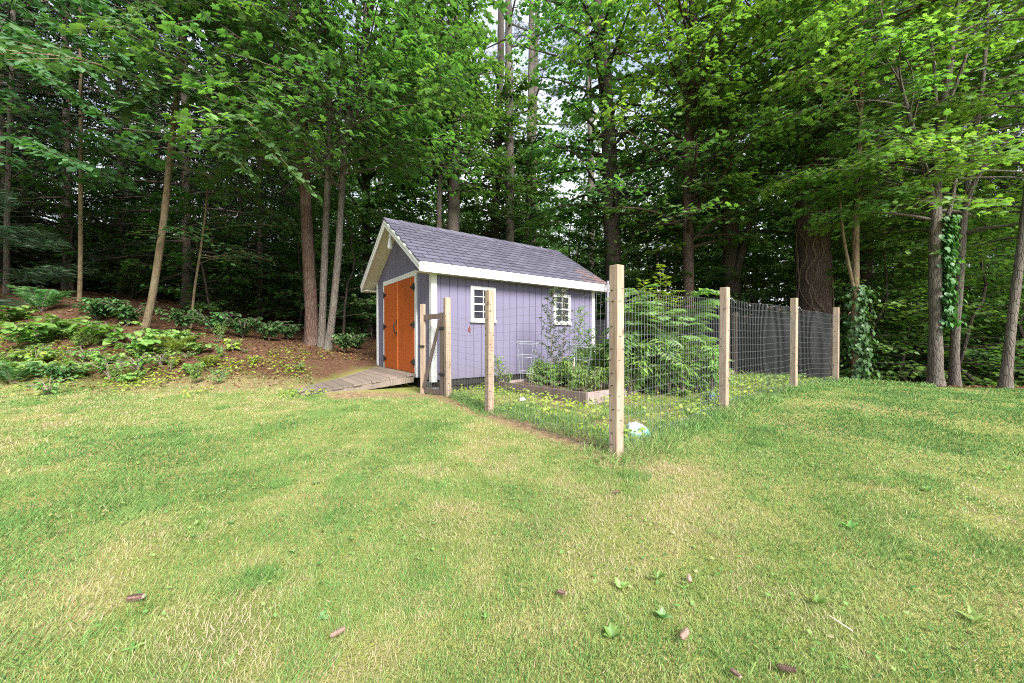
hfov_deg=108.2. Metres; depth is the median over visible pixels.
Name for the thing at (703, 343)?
tall weed
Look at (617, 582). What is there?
lawn weed
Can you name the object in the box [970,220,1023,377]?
understory tree
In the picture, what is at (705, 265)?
understory tree
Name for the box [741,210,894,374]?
understory tree
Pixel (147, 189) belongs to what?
hemlock tree
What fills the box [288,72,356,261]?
forest tree
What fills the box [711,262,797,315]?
understory tree
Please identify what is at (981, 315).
understory tree
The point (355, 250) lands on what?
understory tree
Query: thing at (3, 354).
tall weed
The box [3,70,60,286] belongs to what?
hemlock tree
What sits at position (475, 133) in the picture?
maple tree
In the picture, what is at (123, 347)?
broadleaf plant
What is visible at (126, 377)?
broadleaf plant
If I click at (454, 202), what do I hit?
maple tree
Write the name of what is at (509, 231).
pine tree
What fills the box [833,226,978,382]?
understory tree
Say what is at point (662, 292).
climbing plant
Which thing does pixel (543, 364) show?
tall weed
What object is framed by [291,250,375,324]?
forest shrub
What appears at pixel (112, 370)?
tall weed
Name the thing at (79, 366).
broadleaf plant
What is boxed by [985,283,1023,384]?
understory tree
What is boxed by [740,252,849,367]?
understory tree
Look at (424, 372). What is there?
garden gate
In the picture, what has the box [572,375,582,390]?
tall weed
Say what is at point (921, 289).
understory tree
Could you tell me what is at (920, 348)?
understory tree
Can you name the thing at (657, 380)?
tall weed
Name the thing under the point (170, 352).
broadleaf plant
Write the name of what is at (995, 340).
understory tree
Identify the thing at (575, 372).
tall weed
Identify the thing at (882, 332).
understory tree
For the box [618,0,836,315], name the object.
maple tree
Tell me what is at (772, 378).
broadleaf plant
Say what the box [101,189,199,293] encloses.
understory tree
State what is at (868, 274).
maple tree
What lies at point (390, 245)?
hanging ornament
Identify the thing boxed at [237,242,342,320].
forest shrub
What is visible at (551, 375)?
tall weed
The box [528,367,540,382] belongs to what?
tall weed
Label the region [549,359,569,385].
tall weed
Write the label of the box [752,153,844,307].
forest tree
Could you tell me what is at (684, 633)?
pine cone
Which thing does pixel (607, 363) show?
tall weed
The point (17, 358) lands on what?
tall weed
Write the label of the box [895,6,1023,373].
hemlock tree
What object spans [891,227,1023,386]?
understory tree
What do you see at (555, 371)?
tall weed
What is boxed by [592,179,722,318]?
understory tree
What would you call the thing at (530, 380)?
tall weed
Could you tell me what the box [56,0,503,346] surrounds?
maple tree
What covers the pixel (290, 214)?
understory tree
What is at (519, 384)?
raised bed
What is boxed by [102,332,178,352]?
broadleaf plant
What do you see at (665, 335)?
feathery shrub
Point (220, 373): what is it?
weed
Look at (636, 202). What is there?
forest tree
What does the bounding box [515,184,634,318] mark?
understory tree
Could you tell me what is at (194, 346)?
broadleaf plant
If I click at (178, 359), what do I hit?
yellow seedling
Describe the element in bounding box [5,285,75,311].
fern
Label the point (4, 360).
broadleaf plant
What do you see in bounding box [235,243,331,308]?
forest shrub
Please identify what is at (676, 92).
hemlock tree
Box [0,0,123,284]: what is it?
hemlock tree
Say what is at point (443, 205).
forest tree
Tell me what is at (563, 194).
forest tree
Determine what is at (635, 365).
tall weed
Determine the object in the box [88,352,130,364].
broadleaf plant
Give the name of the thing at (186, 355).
weed
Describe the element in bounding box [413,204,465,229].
understory tree
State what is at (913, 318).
understory tree
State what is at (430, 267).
garden shed
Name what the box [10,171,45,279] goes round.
understory tree
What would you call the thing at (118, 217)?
hemlock tree
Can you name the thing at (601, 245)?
understory tree
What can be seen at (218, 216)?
sapling
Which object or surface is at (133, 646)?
lawn weed
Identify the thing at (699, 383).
tall weed
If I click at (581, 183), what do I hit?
forest tree
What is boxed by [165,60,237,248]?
hemlock tree
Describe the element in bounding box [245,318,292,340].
leafy shrub
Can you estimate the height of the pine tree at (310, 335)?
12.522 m
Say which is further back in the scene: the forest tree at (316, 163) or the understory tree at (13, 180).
the forest tree at (316, 163)
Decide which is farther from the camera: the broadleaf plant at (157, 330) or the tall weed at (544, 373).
the broadleaf plant at (157, 330)
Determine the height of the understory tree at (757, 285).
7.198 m
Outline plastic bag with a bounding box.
[624,421,650,438]
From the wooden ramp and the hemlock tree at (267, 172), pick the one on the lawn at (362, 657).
the wooden ramp
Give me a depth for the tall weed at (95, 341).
7.65 m
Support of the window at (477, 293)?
in the garden shed
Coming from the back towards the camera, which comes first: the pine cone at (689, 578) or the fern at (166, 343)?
the fern at (166, 343)
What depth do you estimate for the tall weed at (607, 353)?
6.13 m
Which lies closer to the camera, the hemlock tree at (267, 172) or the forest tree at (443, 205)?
the hemlock tree at (267, 172)
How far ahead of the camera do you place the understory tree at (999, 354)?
9.89 m
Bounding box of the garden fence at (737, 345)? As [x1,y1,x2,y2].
[595,312,828,378]
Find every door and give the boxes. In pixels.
[383,282,397,369]
[398,276,414,372]
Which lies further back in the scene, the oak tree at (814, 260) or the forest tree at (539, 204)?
the forest tree at (539, 204)
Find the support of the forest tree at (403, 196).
on the forest floor
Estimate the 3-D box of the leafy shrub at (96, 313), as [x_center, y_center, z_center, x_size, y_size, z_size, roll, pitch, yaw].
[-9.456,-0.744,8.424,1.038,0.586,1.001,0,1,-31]
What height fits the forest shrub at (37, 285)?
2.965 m
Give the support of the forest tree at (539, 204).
on the forest floor
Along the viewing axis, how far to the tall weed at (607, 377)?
6.06 m
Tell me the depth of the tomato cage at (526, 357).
6.47 m
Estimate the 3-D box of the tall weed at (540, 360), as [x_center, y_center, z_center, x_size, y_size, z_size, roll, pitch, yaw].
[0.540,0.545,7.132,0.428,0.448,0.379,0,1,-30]
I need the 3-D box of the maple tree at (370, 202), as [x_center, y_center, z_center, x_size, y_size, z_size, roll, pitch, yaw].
[-5.578,-8.409,15.391,6.585,16.373,7.142,0,1,19]
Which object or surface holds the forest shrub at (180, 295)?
on the forest floor
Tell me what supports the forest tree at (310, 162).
on the forest floor
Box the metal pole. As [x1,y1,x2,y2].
[606,281,608,348]
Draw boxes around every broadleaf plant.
[0,305,39,321]
[0,320,78,346]
[0,359,42,370]
[1,348,61,361]
[4,322,45,330]
[7,361,63,376]
[24,313,110,334]
[38,360,102,377]
[54,328,95,338]
[57,318,152,343]
[60,366,91,377]
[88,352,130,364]
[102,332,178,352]
[104,372,144,382]
[114,343,138,350]
[125,349,151,356]
[140,328,175,335]
[146,330,176,337]
[149,347,183,355]
[168,330,209,342]
[181,361,205,372]
[182,342,218,353]
[672,387,690,396]
[698,390,718,398]
[764,375,789,382]
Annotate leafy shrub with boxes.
[30,363,87,382]
[64,296,129,320]
[91,297,159,325]
[154,307,212,330]
[188,310,240,334]
[217,315,262,337]
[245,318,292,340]
[267,323,302,338]
[328,332,366,351]
[352,333,371,348]
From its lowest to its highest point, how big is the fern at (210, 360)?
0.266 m
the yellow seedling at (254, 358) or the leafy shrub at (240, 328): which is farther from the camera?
the leafy shrub at (240, 328)
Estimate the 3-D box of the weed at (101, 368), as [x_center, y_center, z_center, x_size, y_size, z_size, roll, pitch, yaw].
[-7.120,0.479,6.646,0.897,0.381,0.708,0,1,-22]
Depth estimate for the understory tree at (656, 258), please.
11.37 m
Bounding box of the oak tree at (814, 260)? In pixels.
[673,0,1000,375]
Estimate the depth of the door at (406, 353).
7.19 m
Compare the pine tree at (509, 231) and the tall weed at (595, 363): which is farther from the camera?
the pine tree at (509, 231)
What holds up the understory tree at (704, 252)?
on the forest floor
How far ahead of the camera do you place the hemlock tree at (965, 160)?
17.31 m
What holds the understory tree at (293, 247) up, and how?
on the forest floor
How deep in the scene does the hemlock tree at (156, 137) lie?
22.49 m
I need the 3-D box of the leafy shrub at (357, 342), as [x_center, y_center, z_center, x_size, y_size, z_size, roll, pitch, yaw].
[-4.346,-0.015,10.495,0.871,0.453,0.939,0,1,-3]
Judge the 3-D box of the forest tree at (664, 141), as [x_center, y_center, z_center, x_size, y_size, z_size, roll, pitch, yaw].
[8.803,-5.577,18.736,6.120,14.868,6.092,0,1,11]
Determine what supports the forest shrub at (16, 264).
on the forest floor
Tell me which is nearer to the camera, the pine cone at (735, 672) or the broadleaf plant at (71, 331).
the pine cone at (735, 672)
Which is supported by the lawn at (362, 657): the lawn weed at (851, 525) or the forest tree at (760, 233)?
the lawn weed at (851, 525)
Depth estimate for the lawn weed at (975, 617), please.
1.37 m
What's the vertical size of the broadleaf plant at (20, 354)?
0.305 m
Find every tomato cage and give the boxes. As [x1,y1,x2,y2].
[516,341,537,379]
[573,344,595,375]
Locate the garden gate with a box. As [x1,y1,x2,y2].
[419,304,444,395]
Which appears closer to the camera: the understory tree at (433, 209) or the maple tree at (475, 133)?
the maple tree at (475, 133)
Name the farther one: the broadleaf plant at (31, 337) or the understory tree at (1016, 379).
the understory tree at (1016, 379)
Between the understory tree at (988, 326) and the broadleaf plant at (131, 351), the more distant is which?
the understory tree at (988, 326)
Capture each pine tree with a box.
[130,0,420,345]
[473,0,571,241]
[486,0,580,247]
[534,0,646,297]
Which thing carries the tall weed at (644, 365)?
on the lawn at (362, 657)
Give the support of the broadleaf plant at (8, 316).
on the forest floor
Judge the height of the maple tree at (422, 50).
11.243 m
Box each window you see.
[470,286,496,322]
[553,293,570,324]
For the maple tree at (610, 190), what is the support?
on the forest floor
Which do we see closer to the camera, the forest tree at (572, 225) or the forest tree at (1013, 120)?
the forest tree at (1013, 120)
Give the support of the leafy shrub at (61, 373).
on the forest floor
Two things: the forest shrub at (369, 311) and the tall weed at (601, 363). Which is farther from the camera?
the forest shrub at (369, 311)
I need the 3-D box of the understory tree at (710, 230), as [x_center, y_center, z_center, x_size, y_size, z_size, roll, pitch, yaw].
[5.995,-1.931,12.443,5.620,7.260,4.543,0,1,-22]
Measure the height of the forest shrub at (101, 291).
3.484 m
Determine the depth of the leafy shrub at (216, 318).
8.78 m
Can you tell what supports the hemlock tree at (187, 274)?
on the forest floor
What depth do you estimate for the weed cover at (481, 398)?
5.96 m
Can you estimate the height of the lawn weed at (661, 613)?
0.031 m
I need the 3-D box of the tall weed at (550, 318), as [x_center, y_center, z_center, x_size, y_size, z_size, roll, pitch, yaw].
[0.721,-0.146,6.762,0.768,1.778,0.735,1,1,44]
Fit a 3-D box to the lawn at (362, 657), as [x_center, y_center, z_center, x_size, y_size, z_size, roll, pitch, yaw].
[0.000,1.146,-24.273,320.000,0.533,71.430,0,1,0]
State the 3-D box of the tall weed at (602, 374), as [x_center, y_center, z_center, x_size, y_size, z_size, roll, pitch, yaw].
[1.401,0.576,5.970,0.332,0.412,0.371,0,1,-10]
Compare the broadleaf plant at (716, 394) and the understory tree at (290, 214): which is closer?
the broadleaf plant at (716, 394)
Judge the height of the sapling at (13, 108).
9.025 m
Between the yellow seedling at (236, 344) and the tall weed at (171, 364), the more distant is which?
the yellow seedling at (236, 344)
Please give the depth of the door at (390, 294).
7.89 m
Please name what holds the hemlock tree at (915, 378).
on the forest floor
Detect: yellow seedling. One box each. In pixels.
[9,349,54,362]
[164,355,183,364]
[222,338,242,351]
[247,355,259,364]
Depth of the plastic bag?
3.63 m
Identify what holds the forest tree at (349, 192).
on the forest floor
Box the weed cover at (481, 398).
[0,294,831,443]
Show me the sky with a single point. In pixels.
(569, 184)
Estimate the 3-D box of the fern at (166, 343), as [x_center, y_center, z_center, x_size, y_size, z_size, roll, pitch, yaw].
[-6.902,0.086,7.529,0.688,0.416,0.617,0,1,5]
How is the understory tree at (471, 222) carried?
on the forest floor
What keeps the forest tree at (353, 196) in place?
on the forest floor
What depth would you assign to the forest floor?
8.02 m
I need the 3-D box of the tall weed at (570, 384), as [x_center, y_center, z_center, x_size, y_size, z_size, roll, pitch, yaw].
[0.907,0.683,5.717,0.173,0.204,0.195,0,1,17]
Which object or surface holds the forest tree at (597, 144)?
on the forest floor
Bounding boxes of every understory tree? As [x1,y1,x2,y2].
[0,144,151,294]
[0,166,17,271]
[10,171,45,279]
[58,149,171,295]
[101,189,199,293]
[121,159,263,325]
[213,211,297,323]
[247,198,339,331]
[256,182,358,320]
[274,171,401,334]
[330,195,404,295]
[364,207,433,323]
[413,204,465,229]
[417,180,480,223]
[434,200,484,232]
[459,218,504,234]
[463,219,542,245]
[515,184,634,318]
[546,230,603,263]
[547,211,603,307]
[575,250,626,304]
[590,220,668,317]
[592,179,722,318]
[594,181,717,317]
[598,247,635,305]
[621,164,776,317]
[629,236,722,317]
[657,239,756,314]
[682,247,778,314]
[694,228,795,315]
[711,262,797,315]
[712,200,890,376]
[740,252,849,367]
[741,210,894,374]
[743,231,839,356]
[771,210,927,380]
[788,227,928,381]
[823,202,987,381]
[831,198,1023,385]
[832,260,925,369]
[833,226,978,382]
[843,213,1023,384]
[872,185,1023,385]
[872,269,983,380]
[881,281,948,381]
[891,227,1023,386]
[898,267,1007,384]
[909,257,1023,383]
[915,184,1023,384]
[947,205,1023,379]
[964,282,1023,374]
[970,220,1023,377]
[971,299,1023,385]
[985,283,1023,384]
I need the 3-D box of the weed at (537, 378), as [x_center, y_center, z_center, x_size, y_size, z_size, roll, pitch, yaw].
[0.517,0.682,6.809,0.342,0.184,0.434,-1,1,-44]
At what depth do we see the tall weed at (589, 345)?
6.58 m
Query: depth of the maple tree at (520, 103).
17.36 m
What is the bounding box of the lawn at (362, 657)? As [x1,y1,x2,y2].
[0,365,1023,682]
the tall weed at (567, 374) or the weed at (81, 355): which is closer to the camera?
the tall weed at (567, 374)
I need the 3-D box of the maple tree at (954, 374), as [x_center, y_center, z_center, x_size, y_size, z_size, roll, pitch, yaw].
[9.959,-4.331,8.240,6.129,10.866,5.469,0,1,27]
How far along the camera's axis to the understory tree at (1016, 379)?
11.64 m
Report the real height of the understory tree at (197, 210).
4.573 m
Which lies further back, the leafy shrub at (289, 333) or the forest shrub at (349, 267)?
the forest shrub at (349, 267)
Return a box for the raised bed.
[497,377,635,404]
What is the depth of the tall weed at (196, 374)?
6.30 m
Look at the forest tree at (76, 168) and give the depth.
34.52 m
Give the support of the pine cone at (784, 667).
on the lawn at (362, 657)
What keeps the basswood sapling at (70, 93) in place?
on the forest floor
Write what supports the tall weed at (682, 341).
on the lawn at (362, 657)
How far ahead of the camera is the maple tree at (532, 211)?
18.36 m
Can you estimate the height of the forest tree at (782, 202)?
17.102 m
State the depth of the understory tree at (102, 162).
13.59 m
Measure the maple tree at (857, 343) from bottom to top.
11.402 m
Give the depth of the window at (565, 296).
8.14 m
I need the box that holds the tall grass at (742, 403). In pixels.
[447,370,936,468]
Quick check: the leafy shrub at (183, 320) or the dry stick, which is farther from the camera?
the leafy shrub at (183, 320)
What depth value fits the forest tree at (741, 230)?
18.27 m
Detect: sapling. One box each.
[0,0,176,293]
[0,0,206,300]
[0,0,350,333]
[0,183,98,310]
[125,162,300,327]
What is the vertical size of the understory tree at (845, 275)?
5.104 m
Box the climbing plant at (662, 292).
[637,264,685,391]
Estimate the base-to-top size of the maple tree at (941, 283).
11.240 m
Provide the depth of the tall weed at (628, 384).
5.77 m
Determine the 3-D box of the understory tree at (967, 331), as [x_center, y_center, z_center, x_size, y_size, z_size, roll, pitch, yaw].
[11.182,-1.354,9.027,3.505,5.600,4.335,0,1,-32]
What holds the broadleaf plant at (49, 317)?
on the forest floor
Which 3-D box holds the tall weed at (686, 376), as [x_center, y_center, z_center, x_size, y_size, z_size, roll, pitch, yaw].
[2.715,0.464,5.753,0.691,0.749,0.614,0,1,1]
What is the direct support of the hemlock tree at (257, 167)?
on the forest floor
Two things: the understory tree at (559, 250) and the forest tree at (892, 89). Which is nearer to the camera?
the forest tree at (892, 89)
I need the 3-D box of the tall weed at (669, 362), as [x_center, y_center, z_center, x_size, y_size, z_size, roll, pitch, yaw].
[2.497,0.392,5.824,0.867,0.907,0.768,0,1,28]
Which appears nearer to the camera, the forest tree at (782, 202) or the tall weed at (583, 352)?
the tall weed at (583, 352)
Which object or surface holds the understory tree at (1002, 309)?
on the forest floor
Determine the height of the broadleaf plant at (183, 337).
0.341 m
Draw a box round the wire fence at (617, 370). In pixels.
[443,264,839,456]
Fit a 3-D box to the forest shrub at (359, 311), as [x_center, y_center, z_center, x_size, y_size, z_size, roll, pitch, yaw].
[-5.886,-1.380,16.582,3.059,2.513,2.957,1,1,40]
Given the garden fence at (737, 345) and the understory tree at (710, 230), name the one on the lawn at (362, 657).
the garden fence at (737, 345)
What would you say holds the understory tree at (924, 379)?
on the forest floor
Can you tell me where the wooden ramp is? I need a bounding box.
[297,366,414,395]
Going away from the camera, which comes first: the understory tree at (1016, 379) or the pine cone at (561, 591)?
the pine cone at (561, 591)
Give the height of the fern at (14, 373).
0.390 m
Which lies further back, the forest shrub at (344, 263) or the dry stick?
the forest shrub at (344, 263)
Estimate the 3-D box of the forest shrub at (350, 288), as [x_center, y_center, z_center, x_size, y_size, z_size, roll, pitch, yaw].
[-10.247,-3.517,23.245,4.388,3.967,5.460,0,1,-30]
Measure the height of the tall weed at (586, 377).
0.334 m
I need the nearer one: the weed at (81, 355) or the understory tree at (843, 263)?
the weed at (81, 355)
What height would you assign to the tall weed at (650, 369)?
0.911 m
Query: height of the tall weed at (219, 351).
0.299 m
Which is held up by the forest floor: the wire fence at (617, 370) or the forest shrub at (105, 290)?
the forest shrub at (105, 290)
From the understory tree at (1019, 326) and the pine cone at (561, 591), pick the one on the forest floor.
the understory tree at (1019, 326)
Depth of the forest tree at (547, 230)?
32.77 m
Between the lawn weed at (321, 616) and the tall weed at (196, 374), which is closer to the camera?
the lawn weed at (321, 616)
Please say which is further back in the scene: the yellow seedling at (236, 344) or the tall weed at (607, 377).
the yellow seedling at (236, 344)
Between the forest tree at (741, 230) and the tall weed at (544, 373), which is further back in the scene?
the forest tree at (741, 230)
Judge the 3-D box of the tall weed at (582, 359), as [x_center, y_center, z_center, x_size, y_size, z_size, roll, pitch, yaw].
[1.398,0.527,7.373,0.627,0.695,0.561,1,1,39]
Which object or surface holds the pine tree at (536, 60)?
on the forest floor
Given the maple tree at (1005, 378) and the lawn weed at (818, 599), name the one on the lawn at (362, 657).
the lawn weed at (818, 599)
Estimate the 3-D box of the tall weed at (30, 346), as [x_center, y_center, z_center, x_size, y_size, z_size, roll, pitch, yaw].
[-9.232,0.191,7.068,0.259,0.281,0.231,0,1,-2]
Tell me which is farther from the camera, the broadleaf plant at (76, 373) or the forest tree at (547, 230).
the forest tree at (547, 230)
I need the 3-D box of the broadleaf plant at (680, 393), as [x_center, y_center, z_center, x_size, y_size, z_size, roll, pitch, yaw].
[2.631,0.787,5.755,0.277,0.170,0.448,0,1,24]
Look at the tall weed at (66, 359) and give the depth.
6.88 m
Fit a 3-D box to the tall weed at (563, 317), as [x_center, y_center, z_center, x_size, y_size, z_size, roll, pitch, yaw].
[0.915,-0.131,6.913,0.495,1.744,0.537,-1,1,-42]
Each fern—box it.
[0,361,40,383]
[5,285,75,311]
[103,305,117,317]
[151,335,196,355]
[193,355,219,367]
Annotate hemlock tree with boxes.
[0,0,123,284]
[0,0,219,292]
[0,0,235,295]
[0,0,294,307]
[1,1,164,291]
[3,3,109,287]
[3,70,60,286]
[48,0,227,296]
[93,88,163,239]
[96,60,195,298]
[149,1,349,329]
[154,0,328,308]
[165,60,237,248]
[174,39,252,296]
[194,47,328,307]
[621,156,664,301]
[628,41,767,317]
[841,47,1023,372]
[844,60,1022,380]
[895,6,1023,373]
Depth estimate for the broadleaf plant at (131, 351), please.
7.34 m
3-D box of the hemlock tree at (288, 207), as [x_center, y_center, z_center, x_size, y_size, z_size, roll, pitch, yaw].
[-12.518,-8.341,18.436,5.749,13.730,6.322,0,1,32]
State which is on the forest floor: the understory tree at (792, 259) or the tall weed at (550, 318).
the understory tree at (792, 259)
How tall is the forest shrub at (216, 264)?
3.787 m
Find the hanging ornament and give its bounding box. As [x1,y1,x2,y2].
[387,233,392,249]
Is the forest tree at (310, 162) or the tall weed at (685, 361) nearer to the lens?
the tall weed at (685, 361)
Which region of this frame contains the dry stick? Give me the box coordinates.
[829,615,852,631]
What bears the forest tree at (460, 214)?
on the forest floor
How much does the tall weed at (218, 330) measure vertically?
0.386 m
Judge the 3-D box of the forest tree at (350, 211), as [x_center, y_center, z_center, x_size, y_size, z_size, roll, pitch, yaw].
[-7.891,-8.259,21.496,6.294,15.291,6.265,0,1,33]
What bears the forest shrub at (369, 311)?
on the forest floor
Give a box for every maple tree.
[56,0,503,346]
[74,0,542,349]
[292,2,460,333]
[357,0,522,227]
[363,0,527,231]
[442,0,558,241]
[474,0,573,249]
[504,0,719,318]
[556,0,858,316]
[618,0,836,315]
[723,0,1023,381]
[739,0,1019,371]
[749,0,1023,386]
[788,0,1023,386]
[831,0,1023,387]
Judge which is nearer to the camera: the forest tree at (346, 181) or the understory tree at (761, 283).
the understory tree at (761, 283)
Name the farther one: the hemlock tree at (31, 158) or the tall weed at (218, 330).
the hemlock tree at (31, 158)
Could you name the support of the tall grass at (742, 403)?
on the lawn at (362, 657)
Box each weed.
[0,352,13,362]
[0,352,20,362]
[10,375,77,394]
[17,344,35,351]
[37,343,52,356]
[54,345,107,361]
[60,356,72,364]
[69,331,93,348]
[71,358,140,378]
[90,334,105,346]
[98,352,168,372]
[107,363,128,381]
[118,641,146,652]
[133,369,146,378]
[145,352,176,366]
[163,359,176,367]
[176,351,197,357]
[177,330,194,347]
[182,363,204,383]
[207,374,227,383]
[210,322,227,335]
[212,368,230,378]
[214,344,230,356]
[286,361,306,369]
[318,610,327,620]
[494,355,512,383]
[526,370,536,384]
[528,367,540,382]
[531,374,543,382]
[533,287,573,370]
[533,358,544,379]
[533,361,551,382]
[537,374,553,384]
[539,365,550,379]
[544,364,560,382]
[545,369,559,385]
[545,379,563,385]
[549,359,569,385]
[550,288,576,369]
[564,361,586,379]
[565,371,571,383]
[566,306,590,365]
[567,346,595,362]
[567,379,575,390]
[569,327,601,374]
[569,353,597,377]
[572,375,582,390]
[574,364,587,380]
[578,371,590,389]
[585,351,605,382]
[588,370,605,390]
[589,343,608,373]
[590,346,607,382]
[592,366,608,389]
[597,338,629,366]
[601,368,608,388]
[603,337,651,368]
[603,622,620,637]
[605,339,657,394]
[606,338,657,386]
[615,577,628,588]
[624,347,652,390]
[624,361,646,396]
[645,338,697,394]
[647,364,669,395]
[651,569,665,578]
[654,353,692,390]
[655,607,672,618]
[662,335,689,352]
[670,349,701,390]
[675,337,718,391]
[684,359,708,393]
[691,345,733,391]
[693,353,718,390]
[810,594,827,603]
[840,520,858,527]
[954,605,990,621]
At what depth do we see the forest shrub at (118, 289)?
15.14 m
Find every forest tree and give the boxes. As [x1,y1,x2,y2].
[6,97,112,224]
[193,4,343,308]
[216,5,353,282]
[250,40,337,259]
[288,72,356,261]
[310,74,385,244]
[312,118,375,238]
[324,53,421,326]
[336,139,381,298]
[373,166,433,221]
[420,161,472,228]
[425,147,488,232]
[501,143,579,253]
[514,164,553,238]
[518,202,562,248]
[550,197,603,305]
[559,102,641,303]
[568,122,639,299]
[601,140,671,287]
[625,66,739,305]
[638,142,712,271]
[651,104,767,311]
[654,130,761,289]
[665,67,835,308]
[702,91,835,313]
[740,5,851,302]
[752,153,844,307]
[781,5,998,374]
[833,56,1004,377]
[972,121,1023,257]
[992,97,1023,244]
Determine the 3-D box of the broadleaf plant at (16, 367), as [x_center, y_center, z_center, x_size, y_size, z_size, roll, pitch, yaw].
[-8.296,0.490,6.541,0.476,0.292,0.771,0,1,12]
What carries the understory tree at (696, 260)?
on the forest floor
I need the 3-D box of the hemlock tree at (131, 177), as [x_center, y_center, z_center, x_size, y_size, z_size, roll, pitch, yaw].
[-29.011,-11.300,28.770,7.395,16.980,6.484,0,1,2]
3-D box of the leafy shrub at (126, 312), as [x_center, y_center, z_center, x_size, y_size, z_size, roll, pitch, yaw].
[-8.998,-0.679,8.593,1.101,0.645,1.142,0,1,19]
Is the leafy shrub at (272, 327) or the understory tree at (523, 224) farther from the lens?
the understory tree at (523, 224)
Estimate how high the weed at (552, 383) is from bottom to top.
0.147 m
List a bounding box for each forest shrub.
[10,224,58,288]
[12,216,174,297]
[12,249,100,292]
[33,227,170,298]
[39,238,135,293]
[110,213,251,301]
[132,205,279,305]
[139,253,236,301]
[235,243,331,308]
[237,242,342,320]
[275,232,374,326]
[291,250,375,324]
[326,270,375,338]
[327,260,373,305]
[346,286,375,327]
[595,282,672,318]
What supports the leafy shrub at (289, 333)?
on the forest floor
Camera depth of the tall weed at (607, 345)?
6.76 m
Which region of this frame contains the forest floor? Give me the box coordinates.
[0,285,1023,390]
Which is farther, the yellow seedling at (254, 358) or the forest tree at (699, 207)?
the forest tree at (699, 207)
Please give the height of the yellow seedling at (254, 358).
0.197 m
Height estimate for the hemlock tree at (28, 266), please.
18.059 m
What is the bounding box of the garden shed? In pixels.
[360,217,605,390]
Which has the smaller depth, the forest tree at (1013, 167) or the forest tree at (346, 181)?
the forest tree at (1013, 167)
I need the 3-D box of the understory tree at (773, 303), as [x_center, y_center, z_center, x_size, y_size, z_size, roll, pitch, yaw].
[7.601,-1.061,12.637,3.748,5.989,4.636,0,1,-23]
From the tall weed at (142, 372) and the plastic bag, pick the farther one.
the tall weed at (142, 372)
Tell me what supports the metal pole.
on the lawn at (362, 657)
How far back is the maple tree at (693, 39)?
9.27 m
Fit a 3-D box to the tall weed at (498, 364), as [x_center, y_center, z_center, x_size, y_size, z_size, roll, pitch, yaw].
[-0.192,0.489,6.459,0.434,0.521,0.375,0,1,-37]
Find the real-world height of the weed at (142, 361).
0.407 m
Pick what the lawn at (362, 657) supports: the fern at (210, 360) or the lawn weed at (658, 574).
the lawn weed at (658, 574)
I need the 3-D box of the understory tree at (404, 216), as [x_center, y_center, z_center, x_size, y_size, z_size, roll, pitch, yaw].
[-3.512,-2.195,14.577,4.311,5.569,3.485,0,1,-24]
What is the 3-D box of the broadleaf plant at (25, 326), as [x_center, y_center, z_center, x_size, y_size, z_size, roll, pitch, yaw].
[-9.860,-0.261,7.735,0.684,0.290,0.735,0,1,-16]
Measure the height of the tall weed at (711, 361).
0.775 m
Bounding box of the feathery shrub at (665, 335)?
[600,283,731,396]
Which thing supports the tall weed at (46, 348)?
on the forest floor
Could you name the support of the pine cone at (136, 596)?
on the lawn at (362, 657)
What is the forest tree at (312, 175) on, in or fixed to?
on the forest floor
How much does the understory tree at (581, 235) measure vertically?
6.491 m
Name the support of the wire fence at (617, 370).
on the lawn at (362, 657)
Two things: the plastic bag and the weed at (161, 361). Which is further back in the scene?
the weed at (161, 361)
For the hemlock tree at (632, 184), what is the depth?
35.60 m
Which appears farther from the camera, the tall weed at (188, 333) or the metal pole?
the metal pole
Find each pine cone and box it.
[126,593,145,601]
[330,626,345,637]
[557,589,566,594]
[679,627,689,639]
[687,574,691,582]
[729,667,741,677]
[777,663,797,673]
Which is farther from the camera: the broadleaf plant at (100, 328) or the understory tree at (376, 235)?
the understory tree at (376, 235)
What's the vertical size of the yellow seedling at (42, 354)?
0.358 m
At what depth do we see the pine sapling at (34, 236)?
8.77 m
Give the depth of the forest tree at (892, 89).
12.75 m
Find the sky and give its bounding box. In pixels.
[5,0,1023,305]
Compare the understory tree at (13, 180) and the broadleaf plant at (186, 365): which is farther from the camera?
the understory tree at (13, 180)
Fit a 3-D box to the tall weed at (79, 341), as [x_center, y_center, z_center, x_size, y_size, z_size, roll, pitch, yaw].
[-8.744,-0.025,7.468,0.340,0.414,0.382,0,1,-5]
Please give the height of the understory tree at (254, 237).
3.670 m
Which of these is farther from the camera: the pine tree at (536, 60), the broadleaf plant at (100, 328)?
the pine tree at (536, 60)
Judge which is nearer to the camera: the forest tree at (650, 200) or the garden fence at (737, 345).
the garden fence at (737, 345)
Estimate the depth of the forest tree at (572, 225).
29.20 m
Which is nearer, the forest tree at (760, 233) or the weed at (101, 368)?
the weed at (101, 368)
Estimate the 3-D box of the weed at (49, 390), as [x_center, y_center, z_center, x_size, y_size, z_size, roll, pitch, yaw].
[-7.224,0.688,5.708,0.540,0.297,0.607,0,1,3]
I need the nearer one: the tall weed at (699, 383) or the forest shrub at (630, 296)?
the tall weed at (699, 383)
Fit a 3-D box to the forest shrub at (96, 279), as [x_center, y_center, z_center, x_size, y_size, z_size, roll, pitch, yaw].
[-17.526,-3.527,16.532,4.433,3.768,4.587,0,1,-1]

